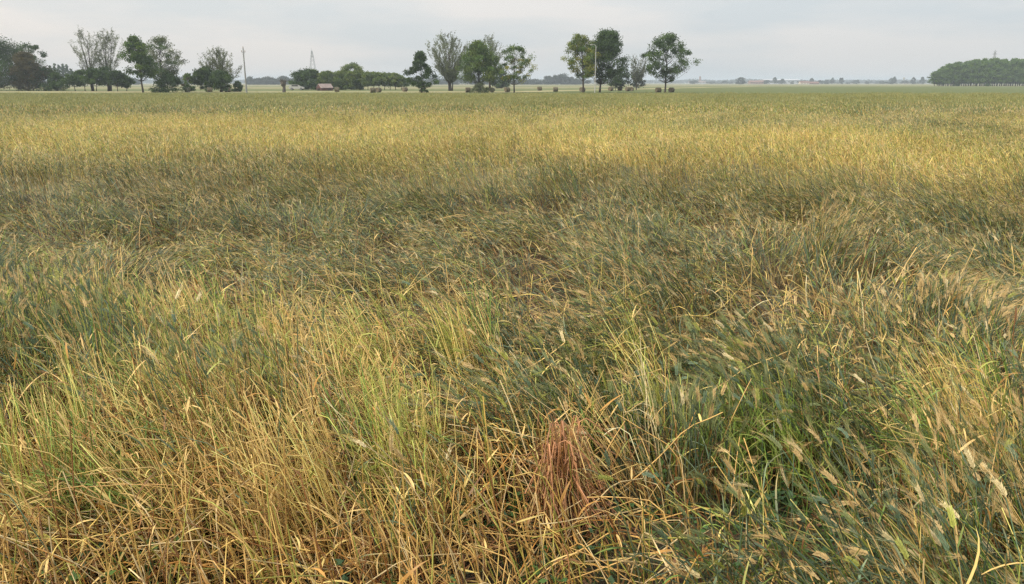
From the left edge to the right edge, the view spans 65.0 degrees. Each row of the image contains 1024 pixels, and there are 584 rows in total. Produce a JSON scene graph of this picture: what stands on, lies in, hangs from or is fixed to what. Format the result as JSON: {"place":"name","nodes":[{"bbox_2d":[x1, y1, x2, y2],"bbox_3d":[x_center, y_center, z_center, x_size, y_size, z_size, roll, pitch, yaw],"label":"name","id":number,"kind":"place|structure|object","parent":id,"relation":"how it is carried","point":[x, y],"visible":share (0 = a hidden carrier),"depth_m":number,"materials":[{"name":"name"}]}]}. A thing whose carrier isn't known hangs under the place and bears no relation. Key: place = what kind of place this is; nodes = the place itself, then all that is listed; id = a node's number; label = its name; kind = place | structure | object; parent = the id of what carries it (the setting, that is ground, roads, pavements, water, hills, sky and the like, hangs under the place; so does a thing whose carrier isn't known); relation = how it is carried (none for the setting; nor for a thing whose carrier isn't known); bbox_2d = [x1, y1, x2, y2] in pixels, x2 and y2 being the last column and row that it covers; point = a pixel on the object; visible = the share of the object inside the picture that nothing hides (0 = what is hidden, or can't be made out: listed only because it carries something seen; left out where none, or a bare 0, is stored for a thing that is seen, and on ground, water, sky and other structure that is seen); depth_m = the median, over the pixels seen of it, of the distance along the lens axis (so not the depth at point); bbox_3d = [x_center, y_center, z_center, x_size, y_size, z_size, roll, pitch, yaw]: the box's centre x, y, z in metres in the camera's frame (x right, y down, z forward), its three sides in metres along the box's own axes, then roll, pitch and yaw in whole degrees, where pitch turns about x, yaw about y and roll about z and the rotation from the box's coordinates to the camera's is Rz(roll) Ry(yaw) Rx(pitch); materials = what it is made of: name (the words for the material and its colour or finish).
{"place":"outdoors","nodes":[
{"label":"outdoors","id":0,"kind":"place"},
{"bbox_2d":[60,64,66,75],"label":"dark conifer","id":1,"kind":"object","parent":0,"point":[62,69],"visible":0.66,"depth_m":500.72,"materials":[{"name":"green plant"}]},
{"bbox_2d":[0,194,1023,583],"bbox_3d":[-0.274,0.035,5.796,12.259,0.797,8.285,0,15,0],"label":"grass","id":2,"kind":"structure","parent":0,"point":[288,490],"depth_m":3.35,"materials":[{"name":"plant"}]},
{"bbox_2d":[0,410,1023,583],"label":"weeds","id":3,"kind":"object","parent":2,"relation":"on","point":[785,498],"visible":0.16,"depth_m":3.36,"materials":[{"name":"plant"}]},
{"bbox_2d":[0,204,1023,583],"bbox_3d":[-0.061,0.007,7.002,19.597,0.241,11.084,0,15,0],"label":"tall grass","id":4,"kind":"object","parent":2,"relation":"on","point":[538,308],"visible":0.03,"depth_m":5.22,"materials":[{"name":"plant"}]},
{"bbox_2d":[0,83,1023,195],"bbox_3d":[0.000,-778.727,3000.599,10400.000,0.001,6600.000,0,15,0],"label":"ground","id":5,"kind":"structure","parent":0,"point":[836,88],"depth_m":243.05,"materials":[{"name":"green plant"}]},
{"bbox_2d":[0,36,48,90],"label":"broadleaf tree","id":6,"kind":"object","parent":5,"relation":"on","point":[6,50],"visible":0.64,"depth_m":202.38,"materials":[{"name":"green plant"}]},
{"bbox_2d":[6,51,48,90],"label":"broadleaf tree","id":7,"kind":"object","parent":5,"relation":"on","point":[24,60],"visible":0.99,"depth_m":199.39,"materials":[{"name":"green plant"}]},
{"bbox_2d":[11,41,46,89],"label":"broadleaf tree","id":8,"kind":"object","parent":5,"relation":"on","point":[29,47],"visible":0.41,"depth_m":212.05,"materials":[{"name":"green plant"}]},
{"bbox_2d":[27,64,63,90],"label":"broadleaf shrub","id":9,"kind":"object","parent":5,"relation":"on","point":[45,69],"visible":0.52,"depth_m":201.68,"materials":[{"name":"green plant"}]},
{"bbox_2d":[38,71,69,90],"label":"broadleaf shrub","id":10,"kind":"object","parent":5,"relation":"on","point":[54,83],"visible":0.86,"depth_m":198.32,"materials":[{"name":"green plant"}]},
{"bbox_2d":[60,71,86,90],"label":"pollard tree","id":11,"kind":"object","parent":5,"relation":"on","point":[70,80],"visible":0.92,"depth_m":190.63,"materials":[{"name":"green plant"}]},
{"bbox_2d":[71,69,93,90],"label":"pollard tree","id":12,"kind":"object","parent":5,"relation":"on","point":[81,71],"visible":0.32,"depth_m":193.89,"materials":[{"name":"green plant"}]},
{"bbox_2d":[68,25,107,90],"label":"sparse tree","id":13,"kind":"object","parent":5,"relation":"on","point":[94,57],"visible":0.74,"depth_m":196.08,"materials":[{"name":"green plant"}]},
{"bbox_2d":[79,67,106,90],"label":"pollard tree","id":14,"kind":"object","parent":5,"relation":"on","point":[87,77],"visible":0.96,"depth_m":190.26,"materials":[{"name":"green plant"}]},
{"bbox_2d":[91,65,113,90],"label":"pollard tree","id":15,"kind":"object","parent":5,"relation":"on","point":[105,69],"visible":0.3,"depth_m":193.93,"materials":[{"name":"green plant"}]},
{"bbox_2d":[85,29,122,90],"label":"sparse tree","id":16,"kind":"object","parent":5,"relation":"on","point":[108,42],"visible":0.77,"depth_m":199.33,"materials":[{"name":"green plant"}]},
{"bbox_2d":[104,69,126,90],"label":"pollard tree","id":17,"kind":"object","parent":5,"relation":"on","point":[115,77],"visible":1,"depth_m":190.46,"materials":[{"name":"green plant"}]},
{"bbox_2d":[114,75,135,90],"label":"pollard tree","id":18,"kind":"object","parent":5,"relation":"on","point":[128,82],"visible":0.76,"depth_m":194.96,"materials":[{"name":"green plant"}]},
{"bbox_2d":[117,34,161,92],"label":"broadleaf tree","id":19,"kind":"object","parent":5,"relation":"on","point":[135,47],"visible":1,"depth_m":164.37,"materials":[{"name":"green plant"}]},
{"bbox_2d":[146,35,189,82],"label":"broadleaf tree","id":20,"kind":"object","parent":5,"relation":"on","point":[158,41],"visible":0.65,"depth_m":172.55,"materials":[{"name":"green plant"}]},
{"bbox_2d":[149,70,190,91],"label":"broadleaf shrub","id":21,"kind":"object","parent":5,"relation":"on","point":[168,78],"visible":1,"depth_m":169.44,"materials":[{"name":"green plant"}]},
{"bbox_2d":[181,73,195,90],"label":"broadleaf shrub","id":22,"kind":"object","parent":5,"relation":"on","point":[186,77],"visible":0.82,"depth_m":193.03,"materials":[{"name":"green plant"}]},
{"bbox_2d":[189,64,213,89],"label":"broadleaf shrub","id":23,"kind":"object","parent":5,"relation":"on","point":[202,74],"visible":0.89,"depth_m":174.71,"materials":[{"name":"green plant"}]},
{"bbox_2d":[197,46,242,91],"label":"sparse tree","id":24,"kind":"object","parent":5,"relation":"on","point":[220,60],"visible":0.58,"depth_m":177.31,"materials":[{"name":"green plant"}]},
{"bbox_2d":[205,69,239,91],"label":"broadleaf shrub","id":25,"kind":"object","parent":5,"relation":"on","point":[221,79],"visible":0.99,"depth_m":173.06,"materials":[{"name":"green plant"}]},
{"bbox_2d":[232,80,243,91],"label":"broadleaf shrub","id":26,"kind":"object","parent":5,"relation":"on","point":[239,88],"visible":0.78,"depth_m":183.63,"materials":[{"name":"green plant"}]},
{"bbox_2d":[241,48,247,92],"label":"utility pole","id":27,"kind":"object","parent":5,"relation":"on","point":[244,72],"visible":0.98,"depth_m":163.94,"materials":[{"name":"grey wood"}]},
{"bbox_2d":[246,76,255,84],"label":"distant tree","id":28,"kind":"object","parent":5,"relation":"on","point":[249,79],"visible":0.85,"depth_m":867.41,"materials":[{"name":"grey plant"}]},
{"bbox_2d":[250,77,266,84],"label":"distant tree","id":29,"kind":"object","parent":5,"relation":"on","point":[257,81],"visible":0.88,"depth_m":865.62,"materials":[{"name":"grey plant"}]},
{"bbox_2d":[259,76,275,84],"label":"distant tree","id":30,"kind":"object","parent":5,"relation":"on","point":[268,79],"visible":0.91,"depth_m":865.05,"materials":[{"name":"grey plant"}]},
{"bbox_2d":[270,79,279,84],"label":"distant tree","id":31,"kind":"object","parent":5,"relation":"on","point":[274,82],"visible":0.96,"depth_m":867.65,"materials":[{"name":"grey plant"}]},
{"bbox_2d":[276,76,288,84],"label":"distant tree","id":32,"kind":"object","parent":5,"relation":"on","point":[281,77],"visible":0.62,"depth_m":866.21,"materials":[{"name":"grey plant"}]},
{"bbox_2d":[280,78,286,91],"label":"pollard stump","id":33,"kind":"object","parent":5,"relation":"on","point":[283,83],"visible":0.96,"depth_m":172.13,"materials":[{"name":"brown plant"}]},
{"bbox_2d":[289,85,304,89],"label":"parked car","id":34,"kind":"object","parent":5,"relation":"on","point":[292,87],"visible":0.96,"depth_m":222.11,"materials":[{"name":"silver metal"}]},
{"bbox_2d":[287,66,317,89],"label":"broadleaf tree","id":35,"kind":"object","parent":5,"relation":"on","point":[302,76],"visible":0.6,"depth_m":230.19,"materials":[{"name":"green plant"}]},
{"bbox_2d":[305,69,320,89],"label":"broadleaf tree","id":36,"kind":"object","parent":5,"relation":"on","point":[312,84],"visible":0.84,"depth_m":227.40,"materials":[{"name":"green plant"}]},
{"bbox_2d":[313,71,330,84],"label":"grove tree","id":37,"kind":"object","parent":5,"relation":"on","point":[322,75],"visible":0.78,"depth_m":227.05,"materials":[{"name":"green plant"}]},
{"bbox_2d":[316,84,332,90],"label":"shed","id":38,"kind":"structure","parent":5,"relation":"on","point":[324,87],"depth_m":207.92,"materials":[{"name":"metal"}]},
{"bbox_2d":[325,70,335,88],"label":"grove tree","id":39,"kind":"object","parent":5,"relation":"on","point":[330,81],"visible":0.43,"depth_m":228.99,"materials":[{"name":"green plant"}]},
{"bbox_2d":[331,70,344,89],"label":"grove tree","id":40,"kind":"object","parent":5,"relation":"on","point":[337,80],"visible":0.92,"depth_m":228.08,"materials":[{"name":"green plant"}]},
{"bbox_2d":[342,70,358,89],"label":"grove tree","id":41,"kind":"object","parent":5,"relation":"on","point":[349,78],"visible":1,"depth_m":227.16,"materials":[{"name":"green plant"}]},
{"bbox_2d":[340,62,363,71],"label":"broadleaf tree","id":42,"kind":"object","parent":5,"relation":"on","point":[349,66],"visible":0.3,"depth_m":251.03,"materials":[{"name":"green plant"}]},
{"bbox_2d":[348,70,363,89],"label":"grove tree","id":43,"kind":"object","parent":5,"relation":"on","point":[357,77],"visible":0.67,"depth_m":229.04,"materials":[{"name":"green plant"}]},
{"bbox_2d":[358,70,374,86],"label":"grove tree","id":44,"kind":"object","parent":5,"relation":"on","point":[366,77],"visible":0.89,"depth_m":227.85,"materials":[{"name":"green plant"}]},
{"bbox_2d":[371,71,386,85],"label":"grove tree","id":45,"kind":"object","parent":5,"relation":"on","point":[379,77],"visible":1,"depth_m":226.96,"materials":[{"name":"green plant"}]},
{"bbox_2d":[378,72,391,89],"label":"grove tree","id":46,"kind":"object","parent":5,"relation":"on","point":[386,75],"visible":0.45,"depth_m":229.12,"materials":[{"name":"green plant"}]},
{"bbox_2d":[387,72,406,89],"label":"grove tree","id":47,"kind":"object","parent":5,"relation":"on","point":[394,78],"visible":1,"depth_m":228.17,"materials":[{"name":"green plant"}]},
{"bbox_2d":[394,74,408,89],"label":"grove tree","id":48,"kind":"object","parent":5,"relation":"on","point":[403,79],"visible":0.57,"depth_m":230.45,"materials":[{"name":"green plant"}]},
{"bbox_2d":[403,50,438,87],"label":"broadleaf tree","id":49,"kind":"object","parent":5,"relation":"on","point":[420,59],"visible":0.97,"depth_m":161.27,"materials":[{"name":"green plant"}]},
{"bbox_2d":[415,80,428,92],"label":"broadleaf shrub","id":50,"kind":"object","parent":5,"relation":"on","point":[421,85],"visible":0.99,"depth_m":160.56,"materials":[{"name":"green plant"}]},
{"bbox_2d":[423,76,445,84],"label":"distant tree","id":51,"kind":"object","parent":5,"relation":"on","point":[430,79],"visible":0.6,"depth_m":909.77,"materials":[{"name":"grey plant"}]},
{"bbox_2d":[425,30,469,90],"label":"sparse tree","id":52,"kind":"object","parent":5,"relation":"on","point":[448,71],"visible":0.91,"depth_m":202.63,"materials":[{"name":"green plant"}]},
{"bbox_2d":[441,77,463,84],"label":"distant tree","id":53,"kind":"object","parent":5,"relation":"on","point":[457,81],"visible":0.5,"depth_m":913.66,"materials":[{"name":"green plant"}]},
{"bbox_2d":[454,39,499,91],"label":"broadleaf tree","id":54,"kind":"object","parent":5,"relation":"on","point":[476,55],"visible":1,"depth_m":163.91,"materials":[{"name":"green plant"}]},
{"bbox_2d":[468,76,488,84],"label":"distant tree","id":55,"kind":"object","parent":5,"relation":"on","point":[486,83],"visible":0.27,"depth_m":916.67,"materials":[{"name":"green plant"}]},
{"bbox_2d":[469,82,493,92],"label":"broadleaf shrub","id":56,"kind":"object","parent":5,"relation":"on","point":[479,88],"visible":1,"depth_m":164.24,"materials":[{"name":"green plant"}]},
{"bbox_2d":[45,78,932,83],"bbox_3d":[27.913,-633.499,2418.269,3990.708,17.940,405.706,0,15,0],"label":"distant wood","id":57,"kind":"object","parent":5,"relation":"on","point":[593,80],"visible":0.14,"depth_m":2278.35,"materials":[{"name":"green plant"}]},
{"bbox_2d":[479,34,504,87],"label":"sparse tree","id":58,"kind":"object","parent":5,"relation":"on","point":[491,43],"visible":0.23,"depth_m":212.21,"materials":[{"name":"green plant"}]},
{"bbox_2d":[490,72,510,87],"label":"broadleaf shrub","id":59,"kind":"object","parent":5,"relation":"on","point":[498,82],"visible":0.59,"depth_m":288.48,"materials":[{"name":"green plant"}]},
{"bbox_2d":[490,43,537,92],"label":"broadleaf tree","id":60,"kind":"object","parent":5,"relation":"on","point":[520,61],"visible":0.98,"depth_m":164.96,"materials":[{"name":"green plant"}]},
{"bbox_2d":[512,78,537,84],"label":"distant tree","id":61,"kind":"object","parent":5,"relation":"on","point":[527,83],"visible":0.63,"depth_m":910.91,"materials":[{"name":"green plant"}]},
{"bbox_2d":[522,79,543,84],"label":"distant tree","id":62,"kind":"object","parent":5,"relation":"on","point":[535,82],"visible":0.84,"depth_m":912.65,"materials":[{"name":"green plant"}]},
{"bbox_2d":[541,76,553,84],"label":"distant tree","id":63,"kind":"object","parent":5,"relation":"on","point":[546,79],"visible":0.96,"depth_m":915.03,"materials":[{"name":"green plant"}]},
{"bbox_2d":[549,75,564,84],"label":"distant tree","id":64,"kind":"object","parent":5,"relation":"on","point":[555,78],"visible":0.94,"depth_m":914.17,"materials":[{"name":"green plant"}]},
{"bbox_2d":[554,73,569,84],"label":"distant tree","id":65,"kind":"object","parent":5,"relation":"on","point":[564,76],"visible":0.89,"depth_m":915.75,"materials":[{"name":"green plant"}]},
{"bbox_2d":[563,77,577,84],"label":"distant tree","id":66,"kind":"object","parent":5,"relation":"on","point":[570,81],"visible":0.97,"depth_m":913.33,"materials":[{"name":"green plant"}]},
{"bbox_2d":[567,78,590,84],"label":"distant tree","id":67,"kind":"object","parent":5,"relation":"on","point":[579,82],"visible":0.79,"depth_m":914.59,"materials":[{"name":"green plant"}]},
{"bbox_2d":[560,33,601,92],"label":"broadleaf tree","id":68,"kind":"object","parent":5,"relation":"on","point":[581,41],"visible":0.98,"depth_m":164.01,"materials":[{"name":"green plant"}]},
{"bbox_2d":[590,44,595,92],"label":"lamp post","id":69,"kind":"object","parent":5,"relation":"on","point":[595,69],"visible":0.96,"depth_m":161.86,"materials":[{"name":"metal"}]},
{"bbox_2d":[575,27,634,91],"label":"broadleaf tree","id":70,"kind":"object","parent":5,"relation":"on","point":[608,44],"visible":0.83,"depth_m":166.51,"materials":[{"name":"green plant"}]},
{"bbox_2d":[602,71,632,90],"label":"shrub","id":71,"kind":"object","parent":5,"relation":"on","point":[617,82],"visible":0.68,"depth_m":206.49,"materials":[{"name":"green plant"}]},
{"bbox_2d":[628,56,647,89],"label":"sparse tree","id":72,"kind":"object","parent":5,"relation":"on","point":[637,75],"visible":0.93,"depth_m":225.64,"materials":[{"name":"green plant"}]},
{"bbox_2d":[631,78,645,87],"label":"broadleaf shrub","id":73,"kind":"object","parent":5,"relation":"on","point":[641,82],"visible":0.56,"depth_m":290.04,"materials":[{"name":"green plant"}]},
{"bbox_2d":[639,31,700,91],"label":"broadleaf tree","id":74,"kind":"object","parent":5,"relation":"on","point":[663,41],"visible":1,"depth_m":166.05,"materials":[{"name":"green plant"}]},
{"bbox_2d":[735,77,745,83],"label":"distant tree","id":75,"kind":"object","parent":5,"relation":"on","point":[742,80],"visible":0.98,"depth_m":1110.73,"materials":[{"name":"green plant"}]},
{"bbox_2d":[748,80,765,83],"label":"farmhouse","id":76,"kind":"object","parent":5,"relation":"on","point":[755,81],"visible":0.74,"depth_m":1308.20,"materials":[{"name":"pink brick"}]},
{"bbox_2d":[927,71,942,85],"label":"plantation tree","id":77,"kind":"object","parent":5,"relation":"on","point":[935,73],"visible":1,"depth_m":481.59,"materials":[{"name":"green plant"}]},
{"bbox_2d":[932,69,945,85],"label":"plantation tree","id":78,"kind":"object","parent":5,"relation":"on","point":[939,79],"visible":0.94,"depth_m":480.73,"materials":[{"name":"green plant"}]},
{"bbox_2d":[939,68,950,83],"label":"plantation tree","id":79,"kind":"object","parent":5,"relation":"on","point":[946,77],"visible":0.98,"depth_m":479.95,"materials":[{"name":"green plant"}]},
{"bbox_2d":[943,63,956,85],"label":"plantation tree","id":80,"kind":"object","parent":5,"relation":"on","point":[951,73],"visible":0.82,"depth_m":480.68,"materials":[{"name":"green plant"}]},
{"bbox_2d":[948,62,960,82],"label":"plantation tree","id":81,"kind":"object","parent":5,"relation":"on","point":[956,66],"visible":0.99,"depth_m":479.73,"materials":[{"name":"green plant"}]},
{"bbox_2d":[949,61,965,82],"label":"plantation tree","id":82,"kind":"object","parent":5,"relation":"on","point":[961,70],"visible":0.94,"depth_m":480.09,"materials":[{"name":"green plant"}]},
{"bbox_2d":[959,63,972,85],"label":"plantation tree","id":83,"kind":"object","parent":5,"relation":"on","point":[966,69],"visible":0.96,"depth_m":480.19,"materials":[{"name":"green plant"}]},
{"bbox_2d":[961,64,973,85],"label":"plantation tree","id":84,"kind":"object","parent":5,"relation":"on","point":[968,81],"visible":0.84,"depth_m":481.43,"materials":[{"name":"green plant"}]},
{"bbox_2d":[965,60,980,84],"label":"plantation tree","id":85,"kind":"object","parent":5,"relation":"on","point":[973,63],"visible":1,"depth_m":479.99,"materials":[{"name":"green plant"}]},
{"bbox_2d":[970,58,986,85],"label":"plantation tree","id":86,"kind":"object","parent":5,"relation":"on","point":[978,60],"visible":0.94,"depth_m":480.29,"materials":[{"name":"green plant"}]},
{"bbox_2d":[976,63,990,85],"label":"plantation tree","id":87,"kind":"object","parent":5,"relation":"on","point":[979,74],"visible":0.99,"depth_m":479.80,"materials":[{"name":"green plant"}]},
{"bbox_2d":[977,60,995,85],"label":"plantation tree","id":88,"kind":"object","parent":5,"relation":"on","point":[987,63],"visible":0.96,"depth_m":478.88,"materials":[{"name":"green plant"}]},
{"bbox_2d":[987,60,997,80],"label":"plantation tree","id":89,"kind":"object","parent":5,"relation":"on","point":[994,63],"visible":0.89,"depth_m":479.64,"materials":[{"name":"green plant"}]},
{"bbox_2d":[987,57,1002,85],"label":"plantation tree","id":90,"kind":"object","parent":5,"relation":"on","point":[997,60],"visible":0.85,"depth_m":480.43,"materials":[{"name":"green plant"}]},
{"bbox_2d":[991,61,1008,85],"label":"plantation tree","id":91,"kind":"object","parent":5,"relation":"on","point":[1000,69],"visible":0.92,"depth_m":480.07,"materials":[{"name":"green plant"}]},
{"bbox_2d":[997,60,1010,85],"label":"plantation tree","id":92,"kind":"object","parent":5,"relation":"on","point":[1007,62],"visible":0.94,"depth_m":479.78,"materials":[{"name":"green plant"}]},
{"bbox_2d":[1001,65,1014,85],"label":"plantation tree","id":93,"kind":"object","parent":5,"relation":"on","point":[1009,76],"visible":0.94,"depth_m":480.35,"materials":[{"name":"green plant"}]},
{"bbox_2d":[1004,58,1018,85],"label":"plantation tree","id":94,"kind":"object","parent":5,"relation":"on","point":[1013,61],"visible":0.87,"depth_m":480.27,"materials":[{"name":"green plant"}]},
{"bbox_2d":[1012,59,1023,84],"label":"plantation tree","id":95,"kind":"object","parent":5,"relation":"on","point":[1019,65],"visible":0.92,"depth_m":480.62,"materials":[{"name":"green plant"}]},
{"bbox_2d":[1013,59,1023,85],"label":"plantation tree","id":96,"kind":"object","parent":5,"relation":"on","point":[1022,68],"visible":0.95,"depth_m":480.49,"materials":[{"name":"green plant"}]},
{"bbox_2d":[0,103,1023,195],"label":"field floor","id":97,"kind":"structure","parent":0,"point":[619,170],"depth_m":16.82,"materials":[{"name":"yellow plant"}]},
{"bbox_2d":[0,91,1023,583],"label":"bearded cereal crop","id":98,"kind":"object","parent":97,"relation":"on","point":[858,227],"visible":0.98,"depth_m":7.22,"materials":[{"name":"plant"}]},
{"bbox_2d":[0,0,1023,82],"label":"sky","id":99,"kind":"structure","parent":0,"point":[821,40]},
{"bbox_2d":[760,79,799,83],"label":"warehouse","id":100,"kind":"structure","parent":0,"point":[788,81],"depth_m":1451.97,"materials":[{"name":"white metal"}]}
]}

